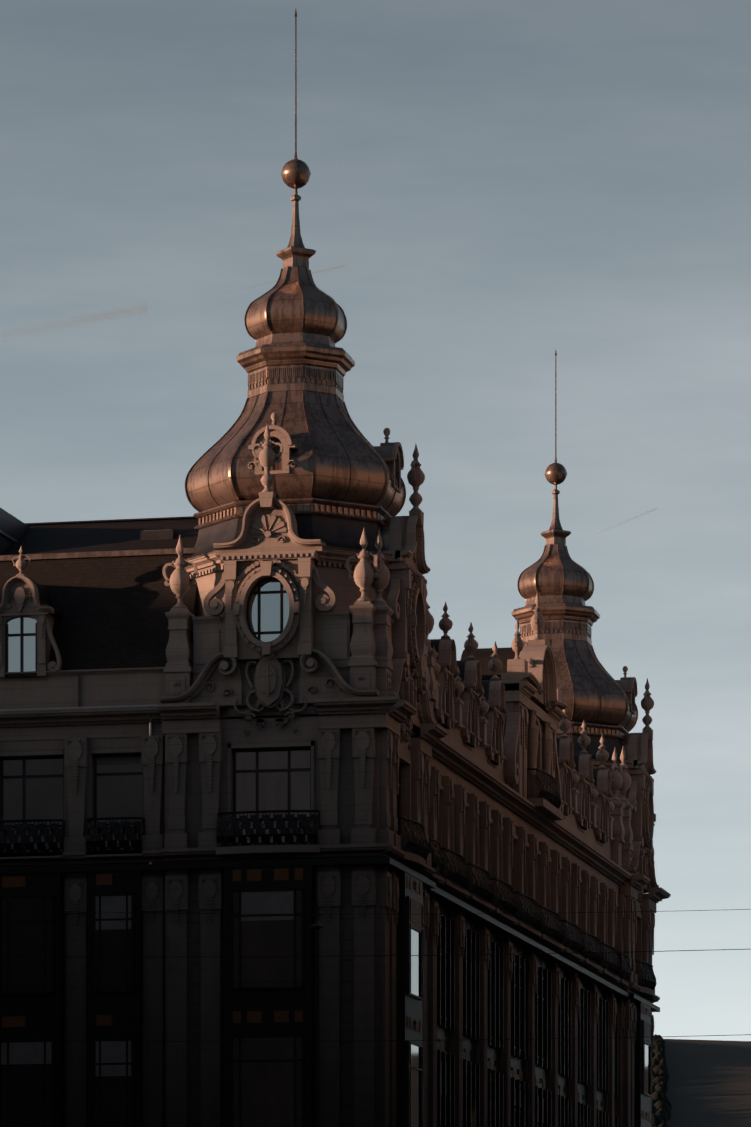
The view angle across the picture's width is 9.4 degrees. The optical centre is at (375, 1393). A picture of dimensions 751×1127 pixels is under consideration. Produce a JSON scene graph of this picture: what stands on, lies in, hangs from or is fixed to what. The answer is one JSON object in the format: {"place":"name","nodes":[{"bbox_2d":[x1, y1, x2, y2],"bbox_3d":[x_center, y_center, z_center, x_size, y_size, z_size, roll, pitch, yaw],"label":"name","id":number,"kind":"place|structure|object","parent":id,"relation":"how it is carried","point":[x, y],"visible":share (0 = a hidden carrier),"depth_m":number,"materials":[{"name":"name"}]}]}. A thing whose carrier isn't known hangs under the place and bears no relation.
{"place":"outdoors","nodes":[
{"label":"outdoors","id":0,"kind":"place"},
{"bbox_2d":[1,302,146,338],"bbox_3d":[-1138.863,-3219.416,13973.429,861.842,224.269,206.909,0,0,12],"label":"contrail","id":1,"kind":"object","parent":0,"point":[86,319],"visible":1,"depth_m":13980.75,"materials":[{"name":"white"}]},
{"bbox_2d":[0,546,165,1126],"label":"facade wall","id":2,"kind":"structure","parent":0,"point":[78,739],"depth_m":135.20,"materials":[{"name":"brown stone"}]},
{"bbox_2d":[2,874,111,1026],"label":"short wing ochre panels","id":3,"kind":"object","parent":2,"relation":"attached to","point":[19,1021],"visible":0.98,"depth_m":135.27,"materials":[{"name":"brown paint"}]},
{"bbox_2d":[2,898,131,1126],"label":"window","id":4,"kind":"structure","parent":2,"relation":"in","point":[26,974],"depth_m":135.15,"materials":[{"name":"black glass"}]},
{"bbox_2d":[1,756,141,1076],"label":"short wing blinds","id":5,"kind":"object","parent":2,"relation":"attached to","point":[33,1052],"visible":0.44,"depth_m":134.70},
{"bbox_2d":[0,617,142,852],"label":"wing window frames","id":6,"kind":"structure","parent":2,"relation":"attached to","point":[23,776],"depth_m":135.71,"materials":[{"name":"black wood"}]},
{"bbox_2d":[0,817,164,1126],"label":"short wing ironwork","id":7,"kind":"object","parent":2,"relation":"attached to","point":[42,1013],"visible":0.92,"depth_m":134.87,"materials":[{"name":"black metal"}]},
{"bbox_2d":[0,529,170,863],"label":"wing gutter","id":8,"kind":"object","parent":2,"relation":"attached to","point":[7,536],"visible":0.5,"depth_m":134.74,"materials":[{"name":"brown metal"}]},
{"bbox_2d":[0,508,194,616],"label":"roof","id":9,"kind":"structure","parent":2,"relation":"on","point":[13,526],"depth_m":138.93,"materials":[{"name":"black metal"}]},
{"bbox_2d":[0,518,197,670],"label":"roof","id":10,"kind":"structure","parent":2,"relation":"on","point":[113,609],"depth_m":136.38,"materials":[{"name":"brown tile"}]},
{"bbox_2d":[0,547,199,560],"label":"roof ridge trim","id":11,"kind":"structure","parent":10,"relation":"attached to","point":[99,554],"depth_m":136.81,"materials":[{"name":"brown metal"}]},
{"bbox_2d":[241,266,344,288],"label":"contrail","id":12,"kind":"object","parent":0,"point":[311,272],"visible":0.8,"depth_m":13998.50,"materials":[{"name":"white"}]},
{"bbox_2d":[158,412,447,1126],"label":"tower","id":13,"kind":"structure","parent":0,"point":[334,675],"depth_m":133.84,"materials":[{"name":"brown stone"}]},
{"bbox_2d":[186,438,392,560],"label":"roof","id":14,"kind":"structure","parent":13,"relation":"on","point":[340,533],"depth_m":134.67,"materials":[{"name":"brown metal"}]},
{"bbox_2d":[185,9,405,550],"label":"dome","id":15,"kind":"structure","parent":13,"relation":"on","point":[295,363],"depth_m":135.64,"materials":[{"name":"brown metal"}]},
{"bbox_2d":[161,810,435,1126],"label":"tower ironwork","id":16,"kind":"object","parent":13,"relation":"on","point":[267,1001],"visible":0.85,"depth_m":133.60,"materials":[{"name":"black metal"}]},
{"bbox_2d":[233,868,421,1032],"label":"tower ochre panels","id":17,"kind":"object","parent":16,"relation":"attached to","point":[256,875],"visible":0.92,"depth_m":133.57,"materials":[{"name":"orange paint"}]},
{"bbox_2d":[233,577,400,844],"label":"tower window frames","id":18,"kind":"structure","parent":13,"relation":"attached to","point":[257,751],"depth_m":134.03,"materials":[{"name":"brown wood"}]},
{"bbox_2d":[234,795,421,1126],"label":"window","id":19,"kind":"structure","parent":13,"relation":"attached to","point":[267,1094],"depth_m":133.51,"materials":[{"name":"grey glass"}]},
{"bbox_2d":[241,891,420,932],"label":"tower blinds","id":20,"kind":"object","parent":19,"relation":"attached to","point":[269,902],"visible":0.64,"depth_m":133.47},
{"bbox_2d":[0,0,750,1040],"label":"sky","id":21,"kind":"structure","parent":0,"point":[498,187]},
{"bbox_2d":[410,588,631,1126],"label":"long wing","id":22,"kind":"structure","parent":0,"point":[489,816],"depth_m":156.28,"materials":[{"name":"brown stone"}]},
{"bbox_2d":[461,647,514,690],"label":"roof","id":23,"kind":"structure","parent":22,"relation":"on","point":[483,656],"depth_m":157.92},
{"bbox_2d":[429,639,597,786],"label":"roof","id":24,"kind":"structure","parent":22,"relation":"on","point":[460,663],"depth_m":151.61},
{"bbox_2d":[440,907,599,1108],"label":"ochre wing panels","id":25,"kind":"object","parent":22,"relation":"attached to","point":[492,1060],"visible":0.35,"depth_m":157.68,"materials":[{"name":"orange paint"}]},
{"bbox_2d":[444,692,602,842],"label":"wing window frames","id":26,"kind":"structure","parent":22,"relation":"in","point":[445,721],"depth_m":152.44,"materials":[{"name":"black wood"}]},
{"bbox_2d":[427,768,631,1126],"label":"long wing ironwork","id":27,"kind":"object","parent":22,"relation":"attached to","point":[471,1024],"visible":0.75,"depth_m":155.83,"materials":[{"name":"black metal"}]},
{"bbox_2d":[515,1090,543,1122],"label":"wing blinds","id":28,"kind":"object","parent":22,"relation":"in","point":[538,1105],"visible":0.02,"depth_m":160.88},
{"bbox_2d":[599,508,655,532],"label":"contrail","id":29,"kind":"object","parent":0,"point":[645,512],"visible":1,"depth_m":14023.01,"materials":[{"name":"white"}]},
{"bbox_2d":[664,1039,750,1126],"bbox_3d":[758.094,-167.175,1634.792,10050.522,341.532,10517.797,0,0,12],"label":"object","id":30,"kind":"structure","parent":0,"point":[709,1083],"depth_m":2302.45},
{"bbox_2d":[652,1034,671,1126],"bbox_3d":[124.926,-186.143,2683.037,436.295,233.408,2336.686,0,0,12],"label":"hill tree crowns","id":31,"kind":"object","parent":30,"relation":"on","point":[661,1109],"visible":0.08,"depth_m":2186.88,"materials":[{"name":"green plant"}]},
{"bbox_3d":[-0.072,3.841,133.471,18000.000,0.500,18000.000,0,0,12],"label":"ground","id":32,"kind":"structure","parent":0,"visible":0},
{"bbox_2d":[593,666,670,1126],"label":"tower","id":33,"kind":"structure","parent":32,"relation":"on","point":[640,890],"depth_m":179.75,"materials":[{"name":"brown stone"}]},
{"bbox_2d":[511,350,637,758],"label":"dome","id":34,"kind":"structure","parent":33,"relation":"on","point":[594,697],"depth_m":180.41,"materials":[{"name":"brown metal"}]},
{"bbox_2d":[556,734,631,763],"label":"roof","id":35,"kind":"structure","parent":33,"relation":"on","point":[610,744],"depth_m":179.39,"materials":[{"name":"brown metal"}]},
{"bbox_2d":[629,960,659,1126],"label":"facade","id":36,"kind":"structure","parent":33,"relation":"on","point":[642,1101],"depth_m":179.90,"materials":[{"name":"black metal"}]},
{"bbox_2d":[644,1044,649,1096],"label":"window","id":37,"kind":"structure","parent":33,"relation":"on","point":[647,1069],"depth_m":181.22,"materials":[{"name":"grey glass"}]},
{"bbox_2d":[645,1022,650,1045],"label":"tower blinds","id":38,"kind":"object","parent":37,"relation":"attached to","point":[647,1031],"visible":0.25,"depth_m":180.95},
{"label":"neighbouring building","id":39,"kind":"object","parent":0,"visible":0},
{"bbox_2d":[0,1034,750,1041],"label":"overhead wire","id":40,"kind":"object","parent":39,"relation":"on","point":[367,1040],"visible":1,"depth_m":94.58,"materials":[{"name":"black metal"}]},
{"bbox_2d":[10,909,748,929],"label":"span lamp","id":41,"kind":"object","parent":39,"relation":"on","point":[317,926],"visible":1,"depth_m":123.62,"materials":[{"name":"black metal"}]},
{"bbox_2d":[44,949,746,957],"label":"overhead wire","id":42,"kind":"object","parent":39,"relation":"on","point":[460,954],"visible":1,"depth_m":81.11,"materials":[{"name":"black metal"}]}
]}

